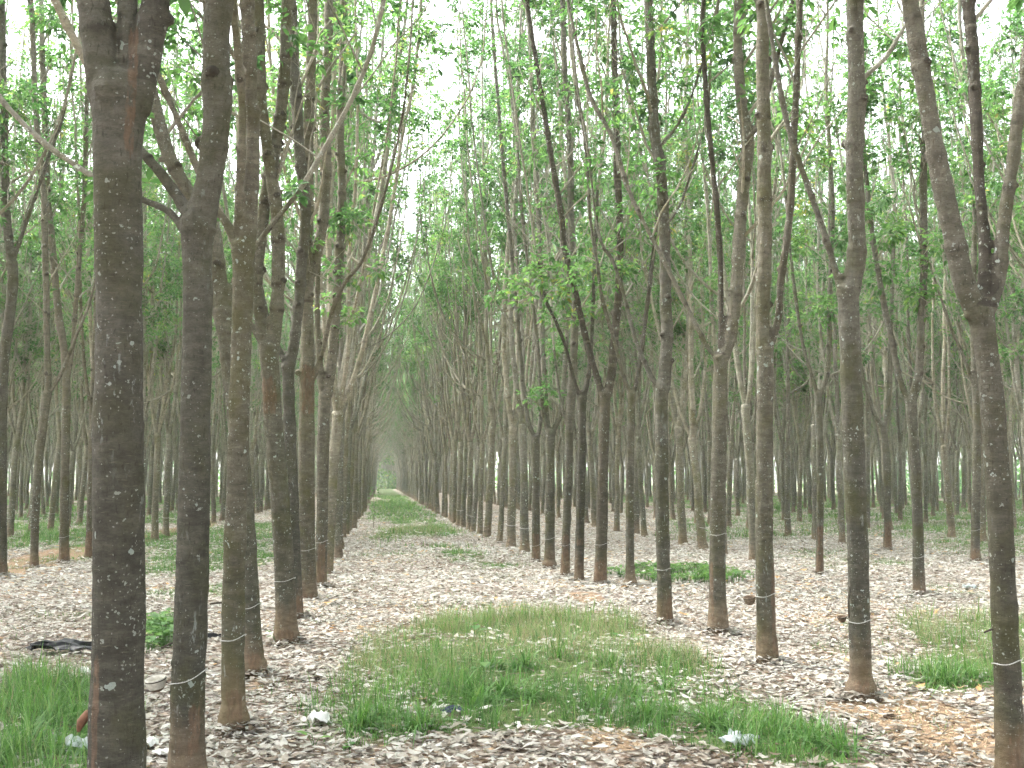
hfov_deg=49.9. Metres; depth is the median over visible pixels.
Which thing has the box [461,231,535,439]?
rubber tree
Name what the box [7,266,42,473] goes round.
rubber tree
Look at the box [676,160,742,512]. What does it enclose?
rubber tree
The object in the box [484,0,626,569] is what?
rubber tree
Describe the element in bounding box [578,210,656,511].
rubber tree
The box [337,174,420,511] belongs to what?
rubber tree
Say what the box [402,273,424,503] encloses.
rubber tree
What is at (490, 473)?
rubber tree
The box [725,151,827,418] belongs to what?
rubber tree
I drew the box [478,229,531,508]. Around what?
rubber tree
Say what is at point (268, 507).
rubber tree
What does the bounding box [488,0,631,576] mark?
rubber tree
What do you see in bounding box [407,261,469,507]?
rubber tree
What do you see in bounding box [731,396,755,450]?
rubber tree
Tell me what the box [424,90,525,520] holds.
rubber tree
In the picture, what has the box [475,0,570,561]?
rubber tree
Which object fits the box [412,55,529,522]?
rubber tree
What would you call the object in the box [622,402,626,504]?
rubber tree
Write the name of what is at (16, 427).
rubber tree
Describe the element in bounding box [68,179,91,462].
rubber tree
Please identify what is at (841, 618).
latex cup
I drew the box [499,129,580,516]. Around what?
rubber tree
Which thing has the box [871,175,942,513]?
rubber tree
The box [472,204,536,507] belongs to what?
rubber tree
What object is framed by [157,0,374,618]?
rubber tree
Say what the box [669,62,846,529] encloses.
rubber tree
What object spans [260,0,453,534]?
rubber tree
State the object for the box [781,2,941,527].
rubber tree
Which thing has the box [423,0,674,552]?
rubber tree
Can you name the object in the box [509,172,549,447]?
rubber tree
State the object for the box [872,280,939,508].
rubber tree
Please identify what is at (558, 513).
rubber tree
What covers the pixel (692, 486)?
rubber tree
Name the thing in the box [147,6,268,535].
rubber tree
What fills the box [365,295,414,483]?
rubber tree
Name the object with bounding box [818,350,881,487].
rubber tree
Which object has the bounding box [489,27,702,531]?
rubber tree
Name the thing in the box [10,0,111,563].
rubber tree
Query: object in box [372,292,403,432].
rubber tree
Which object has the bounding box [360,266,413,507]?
rubber tree
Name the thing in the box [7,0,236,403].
rubber tree
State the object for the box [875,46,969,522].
rubber tree
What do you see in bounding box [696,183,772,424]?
rubber tree
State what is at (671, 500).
rubber tree
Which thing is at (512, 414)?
rubber tree
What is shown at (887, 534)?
rubber tree
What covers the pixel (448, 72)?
sky
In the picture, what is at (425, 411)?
rubber tree
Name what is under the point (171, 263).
rubber tree
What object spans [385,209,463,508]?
rubber tree
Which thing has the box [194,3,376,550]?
rubber tree
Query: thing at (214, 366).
rubber tree
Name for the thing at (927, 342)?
rubber tree
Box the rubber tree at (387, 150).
[230,0,439,446]
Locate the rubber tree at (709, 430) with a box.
[641,51,747,524]
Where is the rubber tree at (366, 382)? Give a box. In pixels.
[323,32,440,447]
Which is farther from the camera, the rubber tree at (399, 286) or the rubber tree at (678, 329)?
the rubber tree at (399, 286)
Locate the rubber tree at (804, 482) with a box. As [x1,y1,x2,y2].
[774,260,808,507]
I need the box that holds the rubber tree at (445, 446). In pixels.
[394,156,477,517]
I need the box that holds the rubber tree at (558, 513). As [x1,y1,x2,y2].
[525,127,595,518]
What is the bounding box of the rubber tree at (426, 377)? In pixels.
[425,222,489,509]
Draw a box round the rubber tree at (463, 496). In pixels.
[404,0,554,527]
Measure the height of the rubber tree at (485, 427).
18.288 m
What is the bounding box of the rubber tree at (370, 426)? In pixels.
[337,217,415,516]
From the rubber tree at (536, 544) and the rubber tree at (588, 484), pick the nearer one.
the rubber tree at (536, 544)
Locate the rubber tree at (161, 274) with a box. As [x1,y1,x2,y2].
[49,2,218,479]
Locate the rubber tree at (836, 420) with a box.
[710,0,925,543]
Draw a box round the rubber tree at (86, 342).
[25,141,175,397]
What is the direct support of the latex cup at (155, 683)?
attached to the rubber tree at (195, 222)
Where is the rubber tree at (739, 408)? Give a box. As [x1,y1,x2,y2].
[704,161,781,432]
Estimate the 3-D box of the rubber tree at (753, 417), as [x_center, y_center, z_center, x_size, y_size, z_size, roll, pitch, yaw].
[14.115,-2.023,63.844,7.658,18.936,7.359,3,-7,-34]
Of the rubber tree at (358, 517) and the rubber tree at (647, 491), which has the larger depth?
the rubber tree at (647, 491)
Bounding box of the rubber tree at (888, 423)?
[797,116,913,518]
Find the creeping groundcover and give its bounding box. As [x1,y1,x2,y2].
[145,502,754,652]
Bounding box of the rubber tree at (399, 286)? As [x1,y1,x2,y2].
[318,82,431,446]
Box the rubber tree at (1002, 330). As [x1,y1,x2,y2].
[936,162,1019,416]
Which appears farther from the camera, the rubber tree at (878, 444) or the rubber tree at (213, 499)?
the rubber tree at (878, 444)
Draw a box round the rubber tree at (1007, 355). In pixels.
[965,130,1023,416]
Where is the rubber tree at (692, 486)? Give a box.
[670,243,733,511]
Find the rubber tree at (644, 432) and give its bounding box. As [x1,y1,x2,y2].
[617,361,651,458]
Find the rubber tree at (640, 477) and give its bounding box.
[529,0,669,536]
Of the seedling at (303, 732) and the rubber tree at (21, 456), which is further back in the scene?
the rubber tree at (21, 456)
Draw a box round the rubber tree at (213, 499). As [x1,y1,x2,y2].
[148,229,266,522]
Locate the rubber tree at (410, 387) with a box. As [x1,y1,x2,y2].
[396,284,429,505]
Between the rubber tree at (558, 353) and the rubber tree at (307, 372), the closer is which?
the rubber tree at (307, 372)
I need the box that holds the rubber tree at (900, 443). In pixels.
[837,67,946,519]
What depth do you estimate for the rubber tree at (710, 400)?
55.81 m
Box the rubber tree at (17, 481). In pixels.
[11,207,40,509]
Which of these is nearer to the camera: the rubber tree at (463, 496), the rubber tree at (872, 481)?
the rubber tree at (463, 496)
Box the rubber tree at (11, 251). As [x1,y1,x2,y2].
[0,0,81,577]
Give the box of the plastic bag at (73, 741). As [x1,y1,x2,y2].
[64,734,87,748]
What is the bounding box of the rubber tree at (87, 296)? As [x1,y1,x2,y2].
[9,3,173,360]
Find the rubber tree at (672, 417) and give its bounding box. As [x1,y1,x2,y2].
[634,318,687,448]
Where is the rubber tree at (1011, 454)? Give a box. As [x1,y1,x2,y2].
[984,141,1022,512]
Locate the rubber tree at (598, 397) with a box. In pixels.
[548,60,644,433]
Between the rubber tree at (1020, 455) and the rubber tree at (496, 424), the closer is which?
the rubber tree at (1020, 455)
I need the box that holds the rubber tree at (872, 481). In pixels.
[839,226,900,507]
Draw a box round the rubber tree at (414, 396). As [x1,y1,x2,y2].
[391,258,462,472]
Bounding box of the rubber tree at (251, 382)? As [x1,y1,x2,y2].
[212,178,287,454]
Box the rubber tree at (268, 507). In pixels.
[253,259,298,509]
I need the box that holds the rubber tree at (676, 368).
[634,93,753,455]
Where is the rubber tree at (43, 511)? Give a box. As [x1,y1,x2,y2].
[15,170,56,515]
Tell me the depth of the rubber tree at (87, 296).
25.68 m
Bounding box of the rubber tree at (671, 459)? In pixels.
[650,303,710,508]
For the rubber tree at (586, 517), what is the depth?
42.40 m
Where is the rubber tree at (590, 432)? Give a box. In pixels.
[484,41,653,525]
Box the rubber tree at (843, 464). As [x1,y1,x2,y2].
[827,352,878,505]
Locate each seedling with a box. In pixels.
[149,616,172,642]
[296,730,332,747]
[342,742,356,752]
[471,661,490,676]
[472,622,486,650]
[637,637,659,654]
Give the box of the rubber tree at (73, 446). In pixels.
[2,82,90,526]
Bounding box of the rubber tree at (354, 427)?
[290,0,450,530]
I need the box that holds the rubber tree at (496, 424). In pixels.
[470,245,511,475]
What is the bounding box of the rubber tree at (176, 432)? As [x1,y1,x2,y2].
[148,287,180,512]
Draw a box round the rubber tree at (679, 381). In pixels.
[625,92,756,522]
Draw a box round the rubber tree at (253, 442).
[213,152,299,513]
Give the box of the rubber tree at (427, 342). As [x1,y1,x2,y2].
[385,179,461,500]
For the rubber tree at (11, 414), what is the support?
on the ground at (552, 717)
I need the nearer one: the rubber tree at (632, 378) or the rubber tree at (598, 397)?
the rubber tree at (598, 397)
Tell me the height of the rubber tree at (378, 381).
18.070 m
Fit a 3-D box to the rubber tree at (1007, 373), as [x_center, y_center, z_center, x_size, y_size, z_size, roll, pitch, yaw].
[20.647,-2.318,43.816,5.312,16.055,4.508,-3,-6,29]
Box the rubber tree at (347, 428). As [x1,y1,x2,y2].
[278,4,405,537]
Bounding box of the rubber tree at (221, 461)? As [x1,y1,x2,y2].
[215,364,253,503]
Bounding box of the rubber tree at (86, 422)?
[33,104,145,435]
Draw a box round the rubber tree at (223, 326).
[39,0,430,677]
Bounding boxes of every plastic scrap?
[147,736,158,746]
[152,748,168,754]
[208,632,220,637]
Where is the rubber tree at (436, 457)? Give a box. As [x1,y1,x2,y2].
[379,179,475,513]
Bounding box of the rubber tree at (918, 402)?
[898,159,951,458]
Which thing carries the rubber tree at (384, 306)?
on the ground at (552, 717)
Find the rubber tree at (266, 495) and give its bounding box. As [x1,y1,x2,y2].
[253,206,299,510]
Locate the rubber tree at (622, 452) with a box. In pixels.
[610,392,645,461]
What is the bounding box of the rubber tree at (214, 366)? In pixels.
[171,86,269,524]
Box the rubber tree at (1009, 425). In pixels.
[915,23,1023,528]
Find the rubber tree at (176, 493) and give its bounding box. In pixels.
[155,189,179,509]
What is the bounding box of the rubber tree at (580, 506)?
[433,0,650,583]
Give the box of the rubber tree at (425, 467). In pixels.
[383,212,443,504]
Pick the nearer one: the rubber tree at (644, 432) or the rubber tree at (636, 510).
the rubber tree at (636, 510)
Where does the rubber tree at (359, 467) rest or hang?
on the ground at (552, 717)
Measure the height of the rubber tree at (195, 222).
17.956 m
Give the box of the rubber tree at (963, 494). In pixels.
[928,234,968,508]
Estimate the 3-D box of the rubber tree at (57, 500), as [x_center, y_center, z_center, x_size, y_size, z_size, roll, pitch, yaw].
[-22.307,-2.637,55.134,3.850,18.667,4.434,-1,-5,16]
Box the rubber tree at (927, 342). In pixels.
[833,1,1008,433]
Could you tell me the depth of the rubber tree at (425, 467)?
68.27 m
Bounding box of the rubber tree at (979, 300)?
[901,0,1023,767]
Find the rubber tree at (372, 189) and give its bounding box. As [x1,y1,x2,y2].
[228,0,457,546]
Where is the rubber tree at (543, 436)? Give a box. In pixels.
[523,222,602,514]
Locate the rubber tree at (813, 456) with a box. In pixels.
[729,1,917,540]
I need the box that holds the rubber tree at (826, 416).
[750,56,875,523]
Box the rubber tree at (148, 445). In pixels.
[148,388,165,463]
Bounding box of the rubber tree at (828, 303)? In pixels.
[721,0,877,575]
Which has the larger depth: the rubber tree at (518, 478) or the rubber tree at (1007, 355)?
the rubber tree at (518, 478)
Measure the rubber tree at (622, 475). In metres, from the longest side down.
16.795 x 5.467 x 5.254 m
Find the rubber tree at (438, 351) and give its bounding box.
[408,121,497,515]
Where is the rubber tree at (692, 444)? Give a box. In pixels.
[577,0,805,548]
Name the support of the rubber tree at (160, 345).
on the ground at (552, 717)
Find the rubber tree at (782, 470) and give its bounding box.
[714,94,840,520]
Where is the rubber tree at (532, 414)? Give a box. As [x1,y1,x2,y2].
[491,209,578,511]
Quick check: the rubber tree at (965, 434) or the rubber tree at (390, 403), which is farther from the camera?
the rubber tree at (390, 403)
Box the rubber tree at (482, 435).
[406,14,530,533]
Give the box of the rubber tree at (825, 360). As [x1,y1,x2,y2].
[784,173,875,427]
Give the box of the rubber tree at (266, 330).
[35,0,351,645]
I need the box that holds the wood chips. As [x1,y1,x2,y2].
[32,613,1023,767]
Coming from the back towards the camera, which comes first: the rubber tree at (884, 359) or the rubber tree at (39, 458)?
the rubber tree at (884, 359)
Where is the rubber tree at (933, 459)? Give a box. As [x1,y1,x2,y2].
[898,185,967,516]
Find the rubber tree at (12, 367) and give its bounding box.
[0,0,91,410]
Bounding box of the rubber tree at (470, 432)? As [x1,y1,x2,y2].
[411,27,537,529]
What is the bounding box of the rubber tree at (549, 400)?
[497,132,594,435]
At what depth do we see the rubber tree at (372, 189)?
28.97 m
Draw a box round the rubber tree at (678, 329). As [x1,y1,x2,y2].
[536,0,846,544]
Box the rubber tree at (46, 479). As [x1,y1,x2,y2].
[27,188,79,506]
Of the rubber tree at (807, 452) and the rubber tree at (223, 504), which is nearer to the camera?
the rubber tree at (223, 504)
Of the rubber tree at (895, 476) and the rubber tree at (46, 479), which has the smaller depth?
the rubber tree at (895, 476)
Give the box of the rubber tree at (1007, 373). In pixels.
[968,162,1023,425]
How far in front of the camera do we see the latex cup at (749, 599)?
10.05 m
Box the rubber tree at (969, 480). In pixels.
[925,202,1016,512]
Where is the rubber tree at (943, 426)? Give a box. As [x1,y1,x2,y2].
[827,0,1002,537]
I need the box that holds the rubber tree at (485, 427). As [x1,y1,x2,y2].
[483,252,497,503]
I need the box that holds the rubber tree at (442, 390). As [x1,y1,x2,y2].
[383,141,484,518]
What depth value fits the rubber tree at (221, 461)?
75.65 m
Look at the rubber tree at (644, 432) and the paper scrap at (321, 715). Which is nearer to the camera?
the paper scrap at (321, 715)
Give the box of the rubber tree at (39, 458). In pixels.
[15,0,155,568]
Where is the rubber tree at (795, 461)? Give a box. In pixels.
[777,248,810,505]
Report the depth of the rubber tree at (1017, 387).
28.84 m
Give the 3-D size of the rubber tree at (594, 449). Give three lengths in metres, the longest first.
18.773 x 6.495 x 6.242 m
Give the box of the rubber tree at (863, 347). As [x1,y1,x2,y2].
[794,185,882,399]
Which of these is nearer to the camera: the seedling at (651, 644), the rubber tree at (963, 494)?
the seedling at (651, 644)
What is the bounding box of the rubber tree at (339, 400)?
[170,0,510,573]
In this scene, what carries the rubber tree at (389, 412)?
on the ground at (552, 717)
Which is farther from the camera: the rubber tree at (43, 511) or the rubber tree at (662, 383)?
the rubber tree at (43, 511)
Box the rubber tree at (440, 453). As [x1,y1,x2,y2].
[390,203,477,510]
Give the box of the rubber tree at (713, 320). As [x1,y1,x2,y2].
[635,0,791,553]
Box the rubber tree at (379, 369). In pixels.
[366,246,389,433]
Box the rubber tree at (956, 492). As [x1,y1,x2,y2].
[877,134,1010,515]
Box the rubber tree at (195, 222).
[0,0,233,767]
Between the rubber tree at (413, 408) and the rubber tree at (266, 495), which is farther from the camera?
the rubber tree at (413, 408)
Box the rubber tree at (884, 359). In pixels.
[781,14,941,529]
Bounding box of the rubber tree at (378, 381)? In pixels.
[368,253,396,459]
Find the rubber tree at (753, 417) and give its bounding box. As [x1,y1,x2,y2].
[699,194,804,479]
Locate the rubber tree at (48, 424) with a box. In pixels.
[16,116,92,517]
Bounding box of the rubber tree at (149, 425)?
[145,369,170,504]
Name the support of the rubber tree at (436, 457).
on the ground at (552, 717)
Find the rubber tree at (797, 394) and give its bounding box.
[747,140,880,521]
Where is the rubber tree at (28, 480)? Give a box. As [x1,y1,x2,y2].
[16,274,52,509]
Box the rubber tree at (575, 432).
[484,57,624,486]
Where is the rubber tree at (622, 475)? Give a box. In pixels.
[601,222,657,512]
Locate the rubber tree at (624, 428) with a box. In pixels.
[601,370,652,447]
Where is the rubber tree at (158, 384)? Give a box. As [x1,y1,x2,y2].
[146,208,180,437]
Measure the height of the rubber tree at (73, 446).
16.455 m
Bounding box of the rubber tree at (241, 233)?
[110,0,261,734]
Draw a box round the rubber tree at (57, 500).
[49,141,85,514]
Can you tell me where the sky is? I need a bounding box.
[2,0,1023,480]
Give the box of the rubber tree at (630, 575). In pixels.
[535,0,715,587]
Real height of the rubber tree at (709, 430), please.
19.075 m
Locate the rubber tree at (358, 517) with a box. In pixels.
[286,194,378,518]
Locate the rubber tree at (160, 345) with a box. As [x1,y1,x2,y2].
[63,6,268,539]
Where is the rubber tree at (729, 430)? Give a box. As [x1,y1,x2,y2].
[696,25,804,527]
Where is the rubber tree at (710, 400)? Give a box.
[673,172,740,436]
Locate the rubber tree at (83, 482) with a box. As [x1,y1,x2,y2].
[25,113,182,525]
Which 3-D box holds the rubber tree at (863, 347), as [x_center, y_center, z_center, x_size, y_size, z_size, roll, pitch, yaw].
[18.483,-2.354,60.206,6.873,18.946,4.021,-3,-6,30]
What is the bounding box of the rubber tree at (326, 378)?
[267,0,412,587]
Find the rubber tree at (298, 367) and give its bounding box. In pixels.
[253,235,300,507]
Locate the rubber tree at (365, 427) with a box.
[323,142,413,475]
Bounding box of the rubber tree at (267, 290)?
[169,163,288,439]
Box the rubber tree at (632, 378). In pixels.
[585,208,675,515]
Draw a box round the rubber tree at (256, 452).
[212,150,301,513]
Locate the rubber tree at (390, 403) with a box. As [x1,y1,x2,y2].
[371,372,411,444]
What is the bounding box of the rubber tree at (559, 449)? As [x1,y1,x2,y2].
[534,302,576,504]
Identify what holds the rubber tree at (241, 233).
on the ground at (552, 717)
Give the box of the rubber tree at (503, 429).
[468,0,574,542]
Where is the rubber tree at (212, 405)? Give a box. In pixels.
[210,360,222,426]
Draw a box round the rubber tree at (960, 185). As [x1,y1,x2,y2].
[863,0,1023,541]
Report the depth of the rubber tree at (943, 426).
32.38 m
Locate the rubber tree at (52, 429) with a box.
[51,395,72,450]
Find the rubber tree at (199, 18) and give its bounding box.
[143,17,269,422]
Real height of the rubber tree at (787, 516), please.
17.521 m
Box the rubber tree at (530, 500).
[514,253,583,510]
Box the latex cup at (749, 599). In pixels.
[743,595,755,604]
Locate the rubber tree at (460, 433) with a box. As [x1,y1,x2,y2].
[399,35,536,525]
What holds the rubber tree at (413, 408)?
on the ground at (552, 717)
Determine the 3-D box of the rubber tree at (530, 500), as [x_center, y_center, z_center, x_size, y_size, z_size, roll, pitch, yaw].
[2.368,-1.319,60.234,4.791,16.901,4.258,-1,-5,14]
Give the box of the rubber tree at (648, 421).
[576,135,732,517]
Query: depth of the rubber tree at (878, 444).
56.61 m
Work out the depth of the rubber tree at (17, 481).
61.52 m
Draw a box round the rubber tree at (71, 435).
[39,289,78,451]
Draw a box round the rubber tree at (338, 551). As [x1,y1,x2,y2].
[179,0,420,558]
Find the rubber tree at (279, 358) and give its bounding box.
[253,263,298,425]
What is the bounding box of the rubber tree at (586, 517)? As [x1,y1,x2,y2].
[496,45,643,523]
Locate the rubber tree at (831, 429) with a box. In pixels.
[810,285,840,488]
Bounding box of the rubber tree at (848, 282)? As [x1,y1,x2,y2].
[764,0,929,702]
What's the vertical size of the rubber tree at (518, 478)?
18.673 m
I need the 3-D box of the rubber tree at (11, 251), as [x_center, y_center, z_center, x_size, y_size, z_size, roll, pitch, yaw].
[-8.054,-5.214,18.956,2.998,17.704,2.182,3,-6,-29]
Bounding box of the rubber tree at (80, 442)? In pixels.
[33,197,91,511]
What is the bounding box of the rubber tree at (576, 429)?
[554,301,602,505]
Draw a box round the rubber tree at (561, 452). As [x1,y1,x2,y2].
[534,371,579,495]
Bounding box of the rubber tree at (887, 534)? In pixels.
[801,0,931,549]
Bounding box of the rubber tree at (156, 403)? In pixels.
[146,144,180,449]
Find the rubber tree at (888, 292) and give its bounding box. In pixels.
[859,115,927,426]
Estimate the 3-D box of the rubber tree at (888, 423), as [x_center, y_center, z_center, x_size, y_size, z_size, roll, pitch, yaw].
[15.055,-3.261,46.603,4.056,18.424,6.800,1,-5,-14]
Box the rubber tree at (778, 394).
[752,204,808,436]
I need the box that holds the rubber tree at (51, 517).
[0,7,115,529]
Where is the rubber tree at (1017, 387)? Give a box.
[896,2,1023,470]
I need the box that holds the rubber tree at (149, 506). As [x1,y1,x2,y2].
[146,137,213,515]
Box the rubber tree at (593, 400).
[582,254,618,457]
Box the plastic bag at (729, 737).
[719,728,759,745]
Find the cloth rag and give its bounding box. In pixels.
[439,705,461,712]
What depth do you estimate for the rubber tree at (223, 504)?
45.02 m
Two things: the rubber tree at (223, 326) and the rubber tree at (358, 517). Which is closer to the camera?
the rubber tree at (223, 326)
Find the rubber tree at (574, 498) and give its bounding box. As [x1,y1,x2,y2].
[560,364,602,506]
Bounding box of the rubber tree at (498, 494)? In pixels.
[475,278,548,504]
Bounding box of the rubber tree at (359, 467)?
[316,116,404,517]
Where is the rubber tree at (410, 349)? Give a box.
[360,229,422,476]
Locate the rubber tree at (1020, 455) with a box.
[1006,286,1023,510]
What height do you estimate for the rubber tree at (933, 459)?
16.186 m
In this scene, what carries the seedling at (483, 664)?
on the ground at (552, 717)
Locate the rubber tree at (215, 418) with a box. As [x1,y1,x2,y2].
[178,346,225,476]
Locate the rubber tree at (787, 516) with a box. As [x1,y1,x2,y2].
[698,0,846,536]
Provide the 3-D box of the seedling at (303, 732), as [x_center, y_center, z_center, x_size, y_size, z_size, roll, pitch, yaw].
[-1.257,2.259,6.981,0.246,0.117,0.100,1,-5,-7]
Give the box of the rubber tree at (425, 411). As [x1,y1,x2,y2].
[387,167,450,512]
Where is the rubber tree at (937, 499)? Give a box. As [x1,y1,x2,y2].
[902,206,954,510]
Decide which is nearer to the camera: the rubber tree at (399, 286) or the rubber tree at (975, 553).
the rubber tree at (975, 553)
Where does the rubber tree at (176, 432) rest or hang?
on the ground at (552, 717)
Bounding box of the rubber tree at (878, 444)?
[815,165,911,511]
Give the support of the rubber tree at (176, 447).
on the ground at (552, 717)
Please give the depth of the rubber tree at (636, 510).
34.44 m
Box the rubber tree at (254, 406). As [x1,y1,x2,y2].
[249,183,298,439]
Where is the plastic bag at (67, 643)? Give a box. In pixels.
[25,638,91,650]
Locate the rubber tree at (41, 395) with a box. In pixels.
[0,21,89,531]
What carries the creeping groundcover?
on the ground at (552, 717)
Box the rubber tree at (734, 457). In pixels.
[707,207,755,507]
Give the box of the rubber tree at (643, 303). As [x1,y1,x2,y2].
[576,0,713,433]
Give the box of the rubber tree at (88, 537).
[30,0,116,558]
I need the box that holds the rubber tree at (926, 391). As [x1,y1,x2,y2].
[866,94,1019,524]
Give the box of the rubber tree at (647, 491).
[622,379,652,506]
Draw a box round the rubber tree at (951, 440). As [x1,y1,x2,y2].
[932,401,958,478]
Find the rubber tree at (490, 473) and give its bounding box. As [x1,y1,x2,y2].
[415,0,608,537]
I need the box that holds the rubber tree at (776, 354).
[714,7,846,412]
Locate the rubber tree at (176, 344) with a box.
[147,2,270,531]
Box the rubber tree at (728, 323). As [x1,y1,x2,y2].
[551,0,847,634]
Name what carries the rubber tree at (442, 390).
on the ground at (552, 717)
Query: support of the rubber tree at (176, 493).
on the ground at (552, 717)
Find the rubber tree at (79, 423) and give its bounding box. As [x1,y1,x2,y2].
[58,299,89,511]
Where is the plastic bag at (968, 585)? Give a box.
[962,583,976,588]
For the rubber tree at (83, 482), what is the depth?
40.61 m
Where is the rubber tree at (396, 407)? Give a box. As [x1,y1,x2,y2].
[360,341,410,437]
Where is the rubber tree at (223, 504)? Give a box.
[170,126,261,520]
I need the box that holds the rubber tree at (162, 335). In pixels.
[66,147,232,395]
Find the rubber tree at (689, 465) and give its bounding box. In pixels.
[670,391,707,504]
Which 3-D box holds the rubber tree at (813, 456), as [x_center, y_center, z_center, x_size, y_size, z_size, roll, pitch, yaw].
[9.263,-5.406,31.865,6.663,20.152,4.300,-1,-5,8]
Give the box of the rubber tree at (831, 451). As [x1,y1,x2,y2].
[785,206,843,509]
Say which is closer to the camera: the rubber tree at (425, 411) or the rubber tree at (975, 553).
the rubber tree at (975, 553)
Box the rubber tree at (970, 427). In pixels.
[894,47,1012,449]
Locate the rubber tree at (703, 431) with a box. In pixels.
[677,372,737,461]
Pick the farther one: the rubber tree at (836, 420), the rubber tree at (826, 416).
the rubber tree at (826, 416)
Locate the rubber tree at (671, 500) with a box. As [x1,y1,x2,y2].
[623,96,711,519]
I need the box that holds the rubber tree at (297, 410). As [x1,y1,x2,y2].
[254,272,315,415]
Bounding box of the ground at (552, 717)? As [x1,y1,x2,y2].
[0,481,1023,767]
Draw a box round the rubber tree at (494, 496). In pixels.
[471,291,498,503]
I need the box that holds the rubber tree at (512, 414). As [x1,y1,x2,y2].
[422,0,666,547]
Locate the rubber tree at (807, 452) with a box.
[782,180,839,514]
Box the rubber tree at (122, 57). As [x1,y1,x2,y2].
[76,0,199,767]
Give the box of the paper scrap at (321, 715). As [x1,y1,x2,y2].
[307,710,332,723]
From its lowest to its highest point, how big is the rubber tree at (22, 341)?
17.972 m
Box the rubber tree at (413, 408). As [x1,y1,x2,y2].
[390,275,449,475]
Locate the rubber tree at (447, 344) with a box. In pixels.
[413,168,493,514]
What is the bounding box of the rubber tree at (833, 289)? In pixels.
[775,50,911,436]
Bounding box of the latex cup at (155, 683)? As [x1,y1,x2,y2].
[145,674,170,692]
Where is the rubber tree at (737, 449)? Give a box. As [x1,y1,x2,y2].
[695,165,755,515]
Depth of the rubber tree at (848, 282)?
8.48 m
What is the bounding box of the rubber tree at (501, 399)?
[462,227,512,506]
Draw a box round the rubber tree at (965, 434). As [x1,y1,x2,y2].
[891,133,1022,458]
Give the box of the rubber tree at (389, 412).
[368,314,402,462]
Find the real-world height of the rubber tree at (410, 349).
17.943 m
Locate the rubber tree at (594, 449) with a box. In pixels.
[552,221,625,504]
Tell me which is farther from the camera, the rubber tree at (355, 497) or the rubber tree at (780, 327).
the rubber tree at (780, 327)
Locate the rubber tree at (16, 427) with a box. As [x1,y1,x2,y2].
[0,14,94,536]
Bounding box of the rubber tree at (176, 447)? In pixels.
[157,211,233,510]
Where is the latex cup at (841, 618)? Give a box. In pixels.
[837,615,848,622]
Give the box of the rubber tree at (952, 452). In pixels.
[899,215,957,507]
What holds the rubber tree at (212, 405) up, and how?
on the ground at (552, 717)
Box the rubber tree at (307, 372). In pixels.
[229,0,475,598]
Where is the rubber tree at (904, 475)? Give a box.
[881,330,922,505]
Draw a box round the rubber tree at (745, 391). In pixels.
[576,0,817,559]
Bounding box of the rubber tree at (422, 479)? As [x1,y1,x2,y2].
[393,252,429,504]
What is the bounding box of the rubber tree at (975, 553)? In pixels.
[865,0,1023,561]
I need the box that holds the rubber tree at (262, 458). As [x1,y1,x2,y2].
[231,171,320,511]
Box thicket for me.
[7,444,1023,494]
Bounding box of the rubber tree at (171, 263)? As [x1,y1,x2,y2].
[70,130,184,401]
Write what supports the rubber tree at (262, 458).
on the ground at (552, 717)
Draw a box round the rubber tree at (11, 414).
[6,86,71,433]
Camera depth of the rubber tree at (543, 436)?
53.63 m
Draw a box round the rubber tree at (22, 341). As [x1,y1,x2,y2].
[0,95,71,406]
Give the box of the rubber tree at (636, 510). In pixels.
[520,0,706,533]
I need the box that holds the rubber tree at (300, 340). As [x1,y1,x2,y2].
[268,146,395,522]
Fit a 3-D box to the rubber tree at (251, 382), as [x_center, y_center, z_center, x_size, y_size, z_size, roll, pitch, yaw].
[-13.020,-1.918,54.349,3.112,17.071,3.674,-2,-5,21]
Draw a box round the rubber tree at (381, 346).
[314,179,411,446]
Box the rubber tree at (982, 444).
[898,284,1019,506]
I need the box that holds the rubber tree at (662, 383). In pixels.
[525,0,821,625]
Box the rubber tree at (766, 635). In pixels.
[729,0,882,664]
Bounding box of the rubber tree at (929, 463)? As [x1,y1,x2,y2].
[894,251,939,505]
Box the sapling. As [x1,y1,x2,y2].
[369,484,379,526]
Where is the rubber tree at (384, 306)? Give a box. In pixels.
[227,1,431,521]
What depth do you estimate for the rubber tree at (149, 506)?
52.53 m
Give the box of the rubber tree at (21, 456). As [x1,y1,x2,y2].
[0,148,87,518]
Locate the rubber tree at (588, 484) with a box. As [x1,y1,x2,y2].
[580,341,599,507]
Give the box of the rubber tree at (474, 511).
[415,43,551,532]
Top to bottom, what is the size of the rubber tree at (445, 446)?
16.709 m
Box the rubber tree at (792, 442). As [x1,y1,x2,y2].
[772,179,817,512]
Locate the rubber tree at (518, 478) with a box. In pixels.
[488,250,555,509]
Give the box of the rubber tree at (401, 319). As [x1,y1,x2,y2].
[342,207,416,520]
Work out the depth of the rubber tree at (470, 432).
37.85 m
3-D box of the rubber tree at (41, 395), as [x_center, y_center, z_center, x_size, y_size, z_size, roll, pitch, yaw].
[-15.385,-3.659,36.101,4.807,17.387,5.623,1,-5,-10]
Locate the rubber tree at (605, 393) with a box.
[522,0,686,585]
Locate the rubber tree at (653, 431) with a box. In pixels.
[628,324,670,469]
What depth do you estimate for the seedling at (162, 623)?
11.43 m
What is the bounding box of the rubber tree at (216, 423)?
[179,351,220,447]
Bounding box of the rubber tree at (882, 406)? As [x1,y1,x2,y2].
[862,221,914,449]
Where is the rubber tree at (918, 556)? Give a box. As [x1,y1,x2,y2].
[814,0,957,595]
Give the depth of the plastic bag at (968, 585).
16.97 m
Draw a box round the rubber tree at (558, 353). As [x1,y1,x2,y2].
[523,146,605,519]
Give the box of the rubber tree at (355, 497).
[265,1,419,528]

